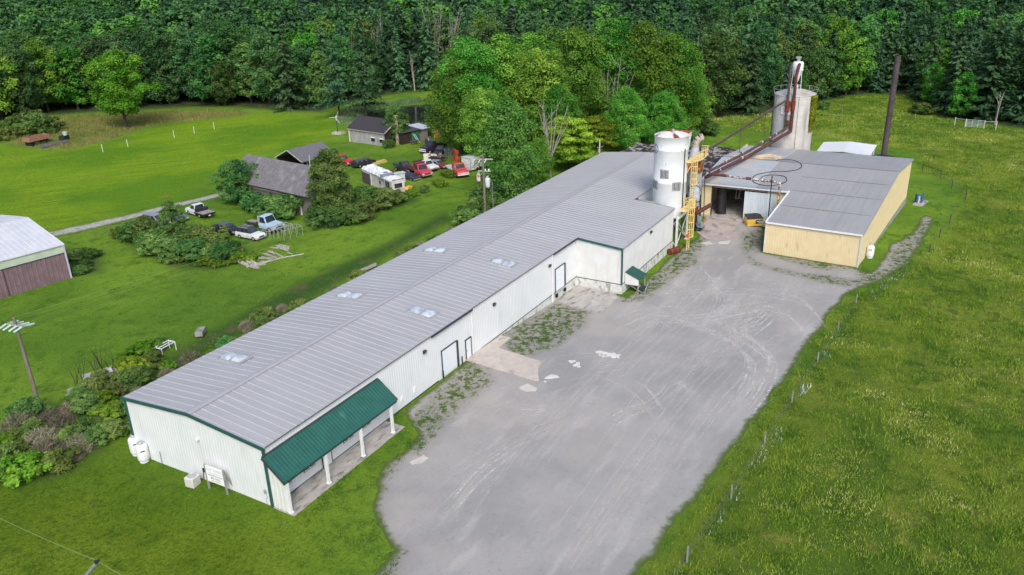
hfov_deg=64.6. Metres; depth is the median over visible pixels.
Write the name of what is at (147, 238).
shrub
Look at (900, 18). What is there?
conifer tree
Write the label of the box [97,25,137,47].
broadleaf tree
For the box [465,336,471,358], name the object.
door
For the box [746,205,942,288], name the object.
weeds
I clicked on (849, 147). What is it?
white shed
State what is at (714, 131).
shrub
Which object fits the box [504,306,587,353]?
weeds
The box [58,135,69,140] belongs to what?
dark crate
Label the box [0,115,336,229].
field grass
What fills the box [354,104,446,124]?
pond water
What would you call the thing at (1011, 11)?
conifer tree
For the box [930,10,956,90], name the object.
conifer tree
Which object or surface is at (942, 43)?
broadleaf tree
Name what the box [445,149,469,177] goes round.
crane truck
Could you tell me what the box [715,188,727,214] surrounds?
storage tank
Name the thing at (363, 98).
spruce tree
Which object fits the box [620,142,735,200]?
tar roof building
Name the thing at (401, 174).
utility box
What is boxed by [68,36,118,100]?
broadleaf tree
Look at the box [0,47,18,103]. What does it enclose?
broadleaf tree
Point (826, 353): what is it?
flower weeds
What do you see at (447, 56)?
broadleaf tree
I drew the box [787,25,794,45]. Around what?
conifer tree
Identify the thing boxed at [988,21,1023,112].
tree
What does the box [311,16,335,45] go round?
broadleaf tree
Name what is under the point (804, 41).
conifer tree
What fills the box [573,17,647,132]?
broadleaf tree
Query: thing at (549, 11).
conifer tree
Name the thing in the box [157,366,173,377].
dry brush
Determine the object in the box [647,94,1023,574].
meadow grass
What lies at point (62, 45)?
broadleaf tree
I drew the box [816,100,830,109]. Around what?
shrub
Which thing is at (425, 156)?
board sheet
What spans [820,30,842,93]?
conifer tree
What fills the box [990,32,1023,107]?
broadleaf tree
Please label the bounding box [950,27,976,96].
conifer tree
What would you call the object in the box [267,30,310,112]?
conifer tree
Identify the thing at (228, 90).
broadleaf tree
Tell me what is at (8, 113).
conifer tree
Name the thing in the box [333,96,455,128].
pond reeds
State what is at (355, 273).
shrub
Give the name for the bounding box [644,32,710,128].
broadleaf tree
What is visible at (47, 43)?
broadleaf tree
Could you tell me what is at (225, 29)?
broadleaf tree
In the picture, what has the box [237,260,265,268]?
log heap
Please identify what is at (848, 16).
conifer tree
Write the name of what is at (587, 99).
dead tree
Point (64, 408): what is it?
dry brush
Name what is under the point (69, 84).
broadleaf tree
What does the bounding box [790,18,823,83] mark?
broadleaf tree
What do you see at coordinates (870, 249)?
propane tank
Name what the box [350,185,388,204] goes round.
shrub
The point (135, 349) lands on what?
shrub
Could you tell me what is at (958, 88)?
broadleaf tree
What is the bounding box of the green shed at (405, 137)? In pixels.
[398,126,420,144]
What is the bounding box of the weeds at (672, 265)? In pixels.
[625,236,704,300]
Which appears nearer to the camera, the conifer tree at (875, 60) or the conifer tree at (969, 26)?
the conifer tree at (969, 26)
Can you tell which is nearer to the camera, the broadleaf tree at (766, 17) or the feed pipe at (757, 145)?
the feed pipe at (757, 145)
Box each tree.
[0,29,43,73]
[0,40,16,89]
[0,44,50,111]
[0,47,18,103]
[0,56,20,119]
[0,62,13,110]
[0,74,5,110]
[2,91,23,115]
[9,48,57,110]
[14,38,65,111]
[32,57,59,106]
[34,41,54,73]
[34,45,74,106]
[40,46,101,109]
[50,41,81,62]
[57,54,90,106]
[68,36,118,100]
[69,36,93,102]
[80,49,162,128]
[84,34,132,88]
[89,33,125,57]
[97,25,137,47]
[100,41,146,99]
[107,28,142,56]
[122,33,154,103]
[129,30,178,103]
[132,40,161,96]
[140,48,186,103]
[141,31,180,100]
[156,200,185,235]
[159,27,199,100]
[163,27,203,84]
[170,30,212,101]
[184,32,235,103]
[189,38,235,94]
[191,12,232,56]
[198,21,251,100]
[205,60,236,105]
[219,24,265,95]
[225,42,264,102]
[239,26,281,102]
[241,17,247,38]
[242,34,275,98]
[258,42,306,100]
[265,42,279,101]
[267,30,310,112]
[275,31,314,64]
[282,21,290,39]
[286,31,331,101]
[287,41,319,104]
[297,21,307,62]
[305,25,345,108]
[305,49,335,103]
[305,148,352,216]
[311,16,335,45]
[311,27,340,64]
[313,33,356,116]
[317,34,370,99]
[324,28,353,64]
[336,23,354,94]
[345,22,389,115]
[347,52,376,94]
[349,17,387,71]
[349,37,391,93]
[354,17,375,92]
[366,13,400,70]
[374,26,392,89]
[381,104,409,139]
[386,18,411,83]
[388,10,416,77]
[389,25,412,92]
[405,10,432,85]
[409,13,463,77]
[410,53,415,90]
[412,21,440,91]
[418,59,497,153]
[421,2,446,79]
[429,10,440,80]
[429,35,510,133]
[430,39,482,115]
[433,3,466,54]
[442,13,454,50]
[453,87,514,162]
[458,9,478,40]
[458,23,489,69]
[464,9,491,43]
[464,15,504,48]
[469,32,535,136]
[474,95,543,197]
[477,12,509,50]
[499,31,573,135]
[502,47,584,148]
[504,11,523,46]
[510,28,523,85]
[511,11,555,86]
[524,136,556,183]
[528,23,563,82]
[529,16,541,99]
[536,25,613,121]
[536,83,582,147]
[537,100,571,176]
[537,115,602,169]
[538,17,565,33]
[546,6,554,21]
[547,13,557,49]
[551,20,574,79]
[556,24,596,85]
[558,48,575,93]
[568,14,577,27]
[571,115,620,152]
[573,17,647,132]
[574,79,594,117]
[582,27,595,37]
[584,6,594,32]
[588,17,608,30]
[598,54,633,116]
[599,20,696,141]
[599,85,649,149]
[626,16,636,55]
[630,37,678,90]
[631,6,644,44]
[637,89,688,143]
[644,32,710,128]
[648,13,661,40]
[660,28,680,35]
[663,8,676,37]
[665,38,712,85]
[669,60,716,129]
[678,20,705,44]
[693,105,716,135]
[694,32,710,110]
[695,30,753,116]
[697,11,730,40]
[700,25,741,107]
[701,19,738,70]
[702,35,723,81]
[703,6,748,33]
[709,48,740,108]
[723,6,757,35]
[726,9,763,109]
[727,13,735,54]
[727,32,763,70]
[728,37,769,116]
[732,29,755,103]
[734,21,782,98]
[734,22,779,76]
[753,6,760,23]
[753,12,790,62]
[756,44,784,101]
[759,29,794,96]
[772,23,791,95]
[773,59,791,104]
[777,40,812,88]
[780,16,806,39]
[782,68,808,88]
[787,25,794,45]
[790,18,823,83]
[791,26,815,88]
[797,22,823,67]
[800,13,829,51]
[803,46,841,94]
[808,29,846,99]
[813,17,859,78]
[817,13,839,74]
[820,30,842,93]
[821,31,874,94]
[824,5,832,46]
[839,14,852,88]
[843,15,882,91]
[856,29,880,84]
[860,37,884,89]
[865,12,887,80]
[866,8,900,48]
[866,43,886,93]
[867,24,900,86]
[877,10,889,59]
[877,27,911,91]
[891,7,909,62]
[892,15,909,82]
[893,11,905,63]
[898,12,945,76]
[898,24,928,86]
[899,10,928,91]
[906,27,949,100]
[914,38,951,86]
[919,62,944,102]
[925,8,940,58]
[929,8,990,46]
[929,35,976,111]
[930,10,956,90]
[932,36,976,115]
[936,29,962,57]
[937,19,978,96]
[938,15,971,90]
[942,21,958,88]
[946,71,981,117]
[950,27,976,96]
[958,23,1017,122]
[967,19,1008,113]
[970,22,983,93]
[971,14,985,53]
[971,25,1008,100]
[973,16,1018,117]
[974,15,984,73]
[977,13,1022,68]
[979,5,992,52]
[979,20,1014,69]
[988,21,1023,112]
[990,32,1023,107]
[994,91,1004,124]
[997,59,1023,125]
[1007,4,1017,17]
[1013,10,1023,33]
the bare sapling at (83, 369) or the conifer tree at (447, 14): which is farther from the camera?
the conifer tree at (447, 14)
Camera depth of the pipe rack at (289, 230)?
116.12 m
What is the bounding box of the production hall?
[695,143,913,267]
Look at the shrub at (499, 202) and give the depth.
123.42 m
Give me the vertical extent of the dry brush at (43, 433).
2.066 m
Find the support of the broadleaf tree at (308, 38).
on the ground at (168, 553)
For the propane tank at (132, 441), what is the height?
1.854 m
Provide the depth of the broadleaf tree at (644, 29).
158.06 m
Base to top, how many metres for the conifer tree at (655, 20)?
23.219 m
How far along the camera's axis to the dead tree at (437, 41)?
238.43 m
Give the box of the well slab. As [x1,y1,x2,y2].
[912,199,927,206]
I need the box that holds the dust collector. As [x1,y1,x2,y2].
[684,133,711,227]
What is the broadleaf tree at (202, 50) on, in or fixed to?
on the ground at (168, 553)
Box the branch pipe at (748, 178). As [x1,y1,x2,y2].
[706,172,780,204]
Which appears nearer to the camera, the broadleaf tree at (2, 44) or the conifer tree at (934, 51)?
the conifer tree at (934, 51)
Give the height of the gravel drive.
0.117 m
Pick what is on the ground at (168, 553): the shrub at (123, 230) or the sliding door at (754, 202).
the shrub at (123, 230)
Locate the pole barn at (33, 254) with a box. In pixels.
[0,215,71,298]
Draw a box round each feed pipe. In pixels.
[702,65,791,175]
[704,63,800,178]
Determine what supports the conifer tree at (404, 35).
on the ground at (168, 553)
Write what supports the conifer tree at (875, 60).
on the ground at (168, 553)
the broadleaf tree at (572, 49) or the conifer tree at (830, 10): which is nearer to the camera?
the broadleaf tree at (572, 49)
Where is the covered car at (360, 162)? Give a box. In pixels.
[350,157,376,167]
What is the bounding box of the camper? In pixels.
[361,164,404,191]
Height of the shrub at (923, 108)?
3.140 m
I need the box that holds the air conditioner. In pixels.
[184,468,204,488]
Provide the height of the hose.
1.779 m
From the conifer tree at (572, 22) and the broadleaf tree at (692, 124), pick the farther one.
the conifer tree at (572, 22)
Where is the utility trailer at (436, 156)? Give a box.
[428,153,446,159]
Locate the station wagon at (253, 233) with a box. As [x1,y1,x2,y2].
[235,224,266,240]
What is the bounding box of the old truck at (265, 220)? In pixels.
[245,213,284,232]
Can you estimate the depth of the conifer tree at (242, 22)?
240.47 m
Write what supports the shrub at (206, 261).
on the ground at (168, 553)
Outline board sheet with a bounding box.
[423,153,429,159]
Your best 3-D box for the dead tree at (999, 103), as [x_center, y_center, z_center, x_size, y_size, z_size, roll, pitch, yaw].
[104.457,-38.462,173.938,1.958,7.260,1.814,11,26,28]
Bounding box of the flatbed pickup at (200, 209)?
[185,202,214,217]
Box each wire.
[0,518,94,559]
[15,157,475,316]
[19,164,468,320]
[33,164,474,321]
[37,163,482,322]
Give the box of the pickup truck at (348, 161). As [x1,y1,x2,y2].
[336,154,352,164]
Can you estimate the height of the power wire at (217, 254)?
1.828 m
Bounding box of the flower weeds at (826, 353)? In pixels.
[682,267,914,565]
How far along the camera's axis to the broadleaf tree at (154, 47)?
230.20 m
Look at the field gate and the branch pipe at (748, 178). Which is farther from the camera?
the field gate
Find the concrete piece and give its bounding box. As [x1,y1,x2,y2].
[544,374,558,378]
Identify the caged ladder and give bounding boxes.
[679,145,708,248]
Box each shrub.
[0,120,11,130]
[0,127,22,140]
[0,432,16,444]
[0,439,30,457]
[0,450,63,488]
[0,455,20,481]
[2,396,54,420]
[3,115,22,126]
[6,108,51,125]
[7,427,23,441]
[8,441,35,453]
[9,123,28,135]
[14,112,57,130]
[16,417,48,438]
[22,116,65,133]
[37,444,81,475]
[54,423,85,444]
[64,385,87,405]
[64,415,96,432]
[67,247,91,261]
[68,387,103,414]
[69,377,106,393]
[70,264,92,276]
[72,247,102,258]
[76,258,93,266]
[80,421,110,445]
[86,403,119,423]
[87,413,103,424]
[90,368,117,385]
[91,417,129,439]
[92,390,119,405]
[94,381,130,395]
[108,226,122,239]
[109,369,129,382]
[111,355,150,371]
[115,338,164,362]
[116,219,146,241]
[116,394,126,414]
[117,366,154,391]
[127,364,153,387]
[129,218,160,242]
[132,228,163,243]
[135,229,166,254]
[136,215,150,220]
[139,350,164,367]
[150,336,167,350]
[152,234,178,255]
[152,242,196,263]
[159,359,176,369]
[173,232,192,241]
[173,236,206,259]
[177,223,198,236]
[179,225,230,238]
[193,255,212,265]
[196,246,226,259]
[203,232,230,250]
[206,239,240,259]
[208,259,228,268]
[214,334,234,348]
[227,251,249,263]
[229,242,243,254]
[239,191,262,208]
[241,251,262,260]
[245,193,269,212]
[249,306,278,321]
[250,194,304,218]
[254,315,268,329]
[287,298,311,309]
[304,202,339,223]
[304,204,349,228]
[307,295,319,301]
[339,202,367,224]
[346,269,366,281]
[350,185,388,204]
[350,200,379,220]
[355,187,401,210]
[381,139,395,147]
[382,187,408,205]
[393,250,405,257]
[404,189,420,197]
[404,245,411,251]
[419,185,429,192]
[431,178,448,187]
[439,169,454,177]
[450,207,482,224]
[456,203,491,216]
[464,195,497,210]
[467,183,511,206]
[490,198,505,208]
[505,185,521,198]
[689,128,700,140]
[700,120,721,135]
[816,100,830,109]
[907,101,938,114]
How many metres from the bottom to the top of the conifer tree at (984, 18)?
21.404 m
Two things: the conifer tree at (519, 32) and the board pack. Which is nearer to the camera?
the board pack
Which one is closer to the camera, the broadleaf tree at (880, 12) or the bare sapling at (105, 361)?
the bare sapling at (105, 361)
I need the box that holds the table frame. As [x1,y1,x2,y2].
[154,340,176,354]
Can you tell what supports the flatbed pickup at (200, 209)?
on the ground at (168, 553)
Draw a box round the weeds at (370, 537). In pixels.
[301,432,411,574]
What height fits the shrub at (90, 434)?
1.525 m
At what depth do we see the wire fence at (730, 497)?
61.22 m
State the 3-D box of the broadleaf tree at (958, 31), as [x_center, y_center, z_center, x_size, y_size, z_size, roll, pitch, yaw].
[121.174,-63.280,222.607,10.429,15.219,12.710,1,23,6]
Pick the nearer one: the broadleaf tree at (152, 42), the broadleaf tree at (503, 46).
the broadleaf tree at (503, 46)
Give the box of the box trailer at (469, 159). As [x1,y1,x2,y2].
[461,154,487,170]
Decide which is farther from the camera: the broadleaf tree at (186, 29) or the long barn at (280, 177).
the broadleaf tree at (186, 29)
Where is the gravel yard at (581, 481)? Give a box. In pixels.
[372,215,933,574]
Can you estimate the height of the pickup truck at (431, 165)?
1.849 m
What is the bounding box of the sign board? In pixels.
[203,463,232,494]
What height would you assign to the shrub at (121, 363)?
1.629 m
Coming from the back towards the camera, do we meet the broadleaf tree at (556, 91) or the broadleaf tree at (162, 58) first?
the broadleaf tree at (162, 58)
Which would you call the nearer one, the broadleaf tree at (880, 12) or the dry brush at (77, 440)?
the dry brush at (77, 440)
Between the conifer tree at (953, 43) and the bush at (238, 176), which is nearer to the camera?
the bush at (238, 176)
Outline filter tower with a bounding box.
[636,129,691,246]
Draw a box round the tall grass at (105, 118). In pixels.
[11,109,251,149]
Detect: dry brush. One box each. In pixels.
[0,410,40,432]
[20,424,58,448]
[26,436,66,462]
[37,407,60,421]
[45,412,75,430]
[58,401,76,414]
[62,431,96,453]
[71,445,86,462]
[111,382,128,395]
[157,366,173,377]
[175,350,202,367]
[237,318,254,332]
[276,303,287,311]
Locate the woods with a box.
[0,0,1023,77]
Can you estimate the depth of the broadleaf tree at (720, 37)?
183.65 m
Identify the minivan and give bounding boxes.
[143,211,170,223]
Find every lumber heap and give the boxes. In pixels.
[258,250,276,259]
[270,244,289,250]
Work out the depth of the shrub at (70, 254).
109.27 m
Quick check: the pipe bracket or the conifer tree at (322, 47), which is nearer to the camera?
the pipe bracket
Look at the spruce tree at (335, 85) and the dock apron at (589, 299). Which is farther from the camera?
the spruce tree at (335, 85)
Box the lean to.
[409,123,431,140]
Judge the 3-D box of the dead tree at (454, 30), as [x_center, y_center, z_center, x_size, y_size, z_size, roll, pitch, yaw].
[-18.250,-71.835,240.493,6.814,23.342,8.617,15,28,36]
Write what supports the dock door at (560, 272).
in the warehouse
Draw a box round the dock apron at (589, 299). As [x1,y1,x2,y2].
[557,285,616,313]
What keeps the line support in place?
on the production hall
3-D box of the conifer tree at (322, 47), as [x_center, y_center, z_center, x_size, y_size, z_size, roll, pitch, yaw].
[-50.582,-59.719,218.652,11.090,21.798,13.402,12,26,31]
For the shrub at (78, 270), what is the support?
on the ground at (168, 553)
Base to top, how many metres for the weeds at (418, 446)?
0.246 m
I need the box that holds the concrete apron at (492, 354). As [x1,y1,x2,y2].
[466,335,543,380]
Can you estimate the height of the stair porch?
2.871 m
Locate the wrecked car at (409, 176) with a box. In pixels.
[405,172,421,180]
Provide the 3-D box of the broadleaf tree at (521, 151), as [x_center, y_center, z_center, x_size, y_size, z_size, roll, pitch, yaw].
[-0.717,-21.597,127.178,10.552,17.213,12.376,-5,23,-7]
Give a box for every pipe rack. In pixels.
[263,222,292,236]
[278,224,302,237]
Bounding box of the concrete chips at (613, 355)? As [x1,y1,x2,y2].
[595,350,620,357]
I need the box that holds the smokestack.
[872,55,901,156]
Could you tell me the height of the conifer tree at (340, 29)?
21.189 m
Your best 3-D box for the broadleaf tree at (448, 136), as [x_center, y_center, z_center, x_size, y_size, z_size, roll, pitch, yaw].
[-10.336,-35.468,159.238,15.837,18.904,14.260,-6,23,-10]
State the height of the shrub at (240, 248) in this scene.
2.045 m
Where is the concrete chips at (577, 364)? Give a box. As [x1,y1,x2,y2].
[569,360,580,367]
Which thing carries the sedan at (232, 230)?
on the ground at (168, 553)
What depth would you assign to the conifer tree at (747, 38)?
191.72 m
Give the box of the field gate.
[954,117,997,129]
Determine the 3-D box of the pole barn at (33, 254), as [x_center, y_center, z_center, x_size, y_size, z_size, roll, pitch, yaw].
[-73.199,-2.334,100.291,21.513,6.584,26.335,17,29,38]
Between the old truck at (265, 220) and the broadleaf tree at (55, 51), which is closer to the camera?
the old truck at (265, 220)
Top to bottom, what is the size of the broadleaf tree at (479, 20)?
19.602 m
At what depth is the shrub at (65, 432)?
67.80 m
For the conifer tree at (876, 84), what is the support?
on the ground at (168, 553)
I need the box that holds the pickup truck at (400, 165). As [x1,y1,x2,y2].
[393,161,413,171]
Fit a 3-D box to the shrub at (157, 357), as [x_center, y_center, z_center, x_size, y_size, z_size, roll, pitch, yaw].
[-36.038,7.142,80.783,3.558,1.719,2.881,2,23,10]
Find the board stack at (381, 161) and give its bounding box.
[373,159,386,164]
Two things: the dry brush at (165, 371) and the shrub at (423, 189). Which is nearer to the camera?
the dry brush at (165, 371)
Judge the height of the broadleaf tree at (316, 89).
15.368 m
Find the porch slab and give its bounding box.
[273,421,404,515]
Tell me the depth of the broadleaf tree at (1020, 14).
216.56 m
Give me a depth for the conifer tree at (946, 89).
189.19 m
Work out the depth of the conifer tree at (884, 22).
232.69 m
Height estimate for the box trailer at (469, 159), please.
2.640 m
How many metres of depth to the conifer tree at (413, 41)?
241.94 m
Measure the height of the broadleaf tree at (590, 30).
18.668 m
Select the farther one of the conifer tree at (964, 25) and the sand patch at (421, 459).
the conifer tree at (964, 25)
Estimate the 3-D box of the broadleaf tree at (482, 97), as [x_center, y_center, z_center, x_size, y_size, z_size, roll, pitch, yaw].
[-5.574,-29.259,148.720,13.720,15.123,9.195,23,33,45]
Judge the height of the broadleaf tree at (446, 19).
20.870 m
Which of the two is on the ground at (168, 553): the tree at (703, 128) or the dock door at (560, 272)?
the tree at (703, 128)
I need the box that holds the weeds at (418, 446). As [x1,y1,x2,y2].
[399,362,493,451]
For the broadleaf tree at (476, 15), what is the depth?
245.59 m
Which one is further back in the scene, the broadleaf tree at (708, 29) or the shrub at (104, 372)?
the broadleaf tree at (708, 29)
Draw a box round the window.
[394,183,401,187]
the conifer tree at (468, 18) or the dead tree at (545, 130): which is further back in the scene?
the conifer tree at (468, 18)
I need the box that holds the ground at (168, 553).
[0,73,1023,574]
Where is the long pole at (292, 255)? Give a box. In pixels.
[260,251,303,262]
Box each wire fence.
[678,294,857,567]
[922,164,966,252]
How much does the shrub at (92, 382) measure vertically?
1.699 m
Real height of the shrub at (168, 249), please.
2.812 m
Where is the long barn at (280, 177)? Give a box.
[232,154,351,214]
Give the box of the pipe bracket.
[785,101,795,126]
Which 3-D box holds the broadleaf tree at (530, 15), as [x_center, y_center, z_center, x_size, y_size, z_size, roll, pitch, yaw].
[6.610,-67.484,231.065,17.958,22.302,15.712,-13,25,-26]
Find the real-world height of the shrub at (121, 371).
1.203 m
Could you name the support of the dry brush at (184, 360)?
on the ground at (168, 553)
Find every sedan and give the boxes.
[173,210,188,220]
[210,221,236,234]
[432,159,448,168]
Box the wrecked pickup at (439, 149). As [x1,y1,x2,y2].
[433,145,447,154]
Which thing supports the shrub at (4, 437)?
on the ground at (168, 553)
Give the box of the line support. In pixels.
[711,102,784,167]
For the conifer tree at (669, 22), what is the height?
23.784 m
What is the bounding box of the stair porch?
[625,266,648,293]
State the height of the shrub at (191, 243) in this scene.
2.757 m
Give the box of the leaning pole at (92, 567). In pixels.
[84,559,99,574]
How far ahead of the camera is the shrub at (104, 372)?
77.18 m
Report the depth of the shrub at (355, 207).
120.25 m
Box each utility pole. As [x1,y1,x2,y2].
[0,316,38,396]
[472,154,492,211]
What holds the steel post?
on the ground at (168, 553)
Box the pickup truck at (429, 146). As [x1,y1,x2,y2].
[419,140,446,153]
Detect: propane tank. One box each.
[128,434,137,455]
[135,440,149,463]
[866,243,874,258]
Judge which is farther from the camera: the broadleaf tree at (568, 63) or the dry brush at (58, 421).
the broadleaf tree at (568, 63)
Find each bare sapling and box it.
[66,368,79,385]
[75,358,84,379]
[87,353,98,370]
[89,342,102,368]
[95,346,113,369]
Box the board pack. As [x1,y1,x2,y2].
[82,367,112,379]
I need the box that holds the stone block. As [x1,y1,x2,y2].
[194,326,206,336]
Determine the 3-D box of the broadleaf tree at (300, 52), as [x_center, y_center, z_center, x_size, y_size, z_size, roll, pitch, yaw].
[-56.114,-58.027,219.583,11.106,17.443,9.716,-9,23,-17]
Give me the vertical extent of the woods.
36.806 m
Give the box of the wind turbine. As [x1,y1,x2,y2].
[329,113,345,134]
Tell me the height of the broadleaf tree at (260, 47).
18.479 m
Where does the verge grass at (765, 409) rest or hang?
on the ground at (168, 553)
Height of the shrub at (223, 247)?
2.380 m
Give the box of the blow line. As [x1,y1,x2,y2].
[706,100,784,151]
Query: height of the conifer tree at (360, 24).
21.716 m
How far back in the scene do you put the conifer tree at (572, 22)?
234.96 m
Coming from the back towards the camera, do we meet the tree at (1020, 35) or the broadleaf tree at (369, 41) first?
the broadleaf tree at (369, 41)
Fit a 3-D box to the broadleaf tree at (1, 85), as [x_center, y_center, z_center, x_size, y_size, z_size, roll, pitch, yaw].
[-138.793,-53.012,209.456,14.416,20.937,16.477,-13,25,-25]
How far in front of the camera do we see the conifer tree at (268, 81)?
230.62 m
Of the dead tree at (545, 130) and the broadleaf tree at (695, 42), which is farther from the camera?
the broadleaf tree at (695, 42)
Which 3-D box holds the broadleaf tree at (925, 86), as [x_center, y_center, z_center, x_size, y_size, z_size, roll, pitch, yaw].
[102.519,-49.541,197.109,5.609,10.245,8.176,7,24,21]
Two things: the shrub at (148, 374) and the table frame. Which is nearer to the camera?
the shrub at (148, 374)
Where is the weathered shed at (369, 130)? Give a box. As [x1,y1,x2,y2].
[347,115,405,145]
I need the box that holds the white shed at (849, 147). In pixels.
[817,141,876,154]
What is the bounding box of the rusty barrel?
[667,246,680,254]
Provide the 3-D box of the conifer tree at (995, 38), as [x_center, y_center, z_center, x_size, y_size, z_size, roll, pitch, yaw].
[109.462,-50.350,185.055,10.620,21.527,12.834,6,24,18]
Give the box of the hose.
[752,159,801,185]
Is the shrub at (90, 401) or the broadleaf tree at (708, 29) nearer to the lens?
the shrub at (90, 401)
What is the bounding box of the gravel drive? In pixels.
[49,192,226,236]
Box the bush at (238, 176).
[208,158,260,202]
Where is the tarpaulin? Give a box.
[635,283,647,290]
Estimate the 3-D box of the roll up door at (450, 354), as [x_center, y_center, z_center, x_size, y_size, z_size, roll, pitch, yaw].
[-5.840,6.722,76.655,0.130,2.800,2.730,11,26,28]
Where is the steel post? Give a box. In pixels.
[768,176,772,216]
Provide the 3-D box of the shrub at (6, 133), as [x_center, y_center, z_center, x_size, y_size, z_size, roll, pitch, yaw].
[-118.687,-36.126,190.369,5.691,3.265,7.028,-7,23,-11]
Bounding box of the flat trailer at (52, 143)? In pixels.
[39,140,68,147]
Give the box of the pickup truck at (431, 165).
[413,159,438,169]
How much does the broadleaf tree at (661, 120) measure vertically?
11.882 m
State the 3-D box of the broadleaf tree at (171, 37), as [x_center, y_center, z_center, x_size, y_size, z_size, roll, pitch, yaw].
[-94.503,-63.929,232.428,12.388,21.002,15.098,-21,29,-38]
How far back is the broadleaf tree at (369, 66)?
229.56 m
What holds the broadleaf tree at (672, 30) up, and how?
on the ground at (168, 553)
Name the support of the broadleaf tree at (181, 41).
on the ground at (168, 553)
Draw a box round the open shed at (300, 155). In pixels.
[274,141,332,165]
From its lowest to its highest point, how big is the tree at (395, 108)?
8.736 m
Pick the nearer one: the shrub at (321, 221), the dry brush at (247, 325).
the dry brush at (247, 325)
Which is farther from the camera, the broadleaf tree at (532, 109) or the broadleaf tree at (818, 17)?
the broadleaf tree at (818, 17)
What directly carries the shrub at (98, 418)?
on the ground at (168, 553)
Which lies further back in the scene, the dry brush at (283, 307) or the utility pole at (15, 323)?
the dry brush at (283, 307)
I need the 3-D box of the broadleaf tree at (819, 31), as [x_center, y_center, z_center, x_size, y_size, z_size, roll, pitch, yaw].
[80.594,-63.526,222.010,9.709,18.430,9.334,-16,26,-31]
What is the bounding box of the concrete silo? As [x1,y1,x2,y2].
[770,84,818,149]
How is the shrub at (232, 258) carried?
on the ground at (168, 553)
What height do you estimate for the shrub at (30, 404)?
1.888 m
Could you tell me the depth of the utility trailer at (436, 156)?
156.13 m
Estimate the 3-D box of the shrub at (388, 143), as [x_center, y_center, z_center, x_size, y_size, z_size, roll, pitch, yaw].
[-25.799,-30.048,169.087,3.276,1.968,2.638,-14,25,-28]
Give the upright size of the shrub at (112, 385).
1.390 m
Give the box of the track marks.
[454,275,820,505]
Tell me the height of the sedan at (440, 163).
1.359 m
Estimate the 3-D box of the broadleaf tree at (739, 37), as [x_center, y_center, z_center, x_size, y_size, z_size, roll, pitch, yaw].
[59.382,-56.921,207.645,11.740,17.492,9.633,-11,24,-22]
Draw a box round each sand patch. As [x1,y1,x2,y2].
[410,455,427,464]
[519,384,536,391]
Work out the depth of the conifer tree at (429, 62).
237.06 m
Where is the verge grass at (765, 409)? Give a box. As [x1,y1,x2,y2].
[643,289,864,574]
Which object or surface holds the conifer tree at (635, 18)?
on the ground at (168, 553)
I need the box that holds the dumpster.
[744,213,762,226]
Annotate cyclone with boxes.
[790,56,803,89]
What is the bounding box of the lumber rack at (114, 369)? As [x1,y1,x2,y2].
[66,367,116,394]
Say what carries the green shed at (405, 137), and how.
on the ground at (168, 553)
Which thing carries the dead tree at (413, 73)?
on the ground at (168, 553)
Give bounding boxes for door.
[322,451,332,467]
[441,340,459,375]
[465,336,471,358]
[555,263,565,291]
[743,191,775,220]
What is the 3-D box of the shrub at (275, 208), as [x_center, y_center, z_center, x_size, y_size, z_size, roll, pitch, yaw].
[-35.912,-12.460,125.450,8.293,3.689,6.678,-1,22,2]
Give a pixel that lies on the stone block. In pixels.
(199, 331)
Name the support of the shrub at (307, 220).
on the ground at (168, 553)
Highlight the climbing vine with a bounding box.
[808,95,817,131]
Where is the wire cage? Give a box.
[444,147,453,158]
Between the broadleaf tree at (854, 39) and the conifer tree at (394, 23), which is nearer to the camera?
the broadleaf tree at (854, 39)
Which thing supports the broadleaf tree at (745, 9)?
on the ground at (168, 553)
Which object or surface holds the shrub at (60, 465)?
on the ground at (168, 553)
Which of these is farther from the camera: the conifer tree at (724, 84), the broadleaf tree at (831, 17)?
the broadleaf tree at (831, 17)
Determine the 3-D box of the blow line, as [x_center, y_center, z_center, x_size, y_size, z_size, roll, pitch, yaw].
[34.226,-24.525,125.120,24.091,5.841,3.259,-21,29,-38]
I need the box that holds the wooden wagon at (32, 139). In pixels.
[22,133,50,145]
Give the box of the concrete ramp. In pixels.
[696,217,743,239]
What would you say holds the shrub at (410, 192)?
on the ground at (168, 553)
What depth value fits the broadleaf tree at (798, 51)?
204.64 m
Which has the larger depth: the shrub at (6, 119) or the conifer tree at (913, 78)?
the conifer tree at (913, 78)
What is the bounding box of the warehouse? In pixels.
[121,152,687,513]
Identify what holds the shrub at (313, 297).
on the ground at (168, 553)
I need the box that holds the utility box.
[393,171,405,181]
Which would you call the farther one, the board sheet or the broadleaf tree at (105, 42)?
the broadleaf tree at (105, 42)
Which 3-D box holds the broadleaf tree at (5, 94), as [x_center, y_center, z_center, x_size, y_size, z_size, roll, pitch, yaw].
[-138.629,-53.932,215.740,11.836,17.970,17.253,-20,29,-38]
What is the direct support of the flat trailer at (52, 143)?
on the ground at (168, 553)
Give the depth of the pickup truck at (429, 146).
162.71 m
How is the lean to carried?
on the ground at (168, 553)
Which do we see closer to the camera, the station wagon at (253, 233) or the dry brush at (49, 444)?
the dry brush at (49, 444)
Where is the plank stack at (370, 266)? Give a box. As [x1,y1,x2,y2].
[360,263,376,269]
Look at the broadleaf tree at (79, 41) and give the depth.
231.43 m
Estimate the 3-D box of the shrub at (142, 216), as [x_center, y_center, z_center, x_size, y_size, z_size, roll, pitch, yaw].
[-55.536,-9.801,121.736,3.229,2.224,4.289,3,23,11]
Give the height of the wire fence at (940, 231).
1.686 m

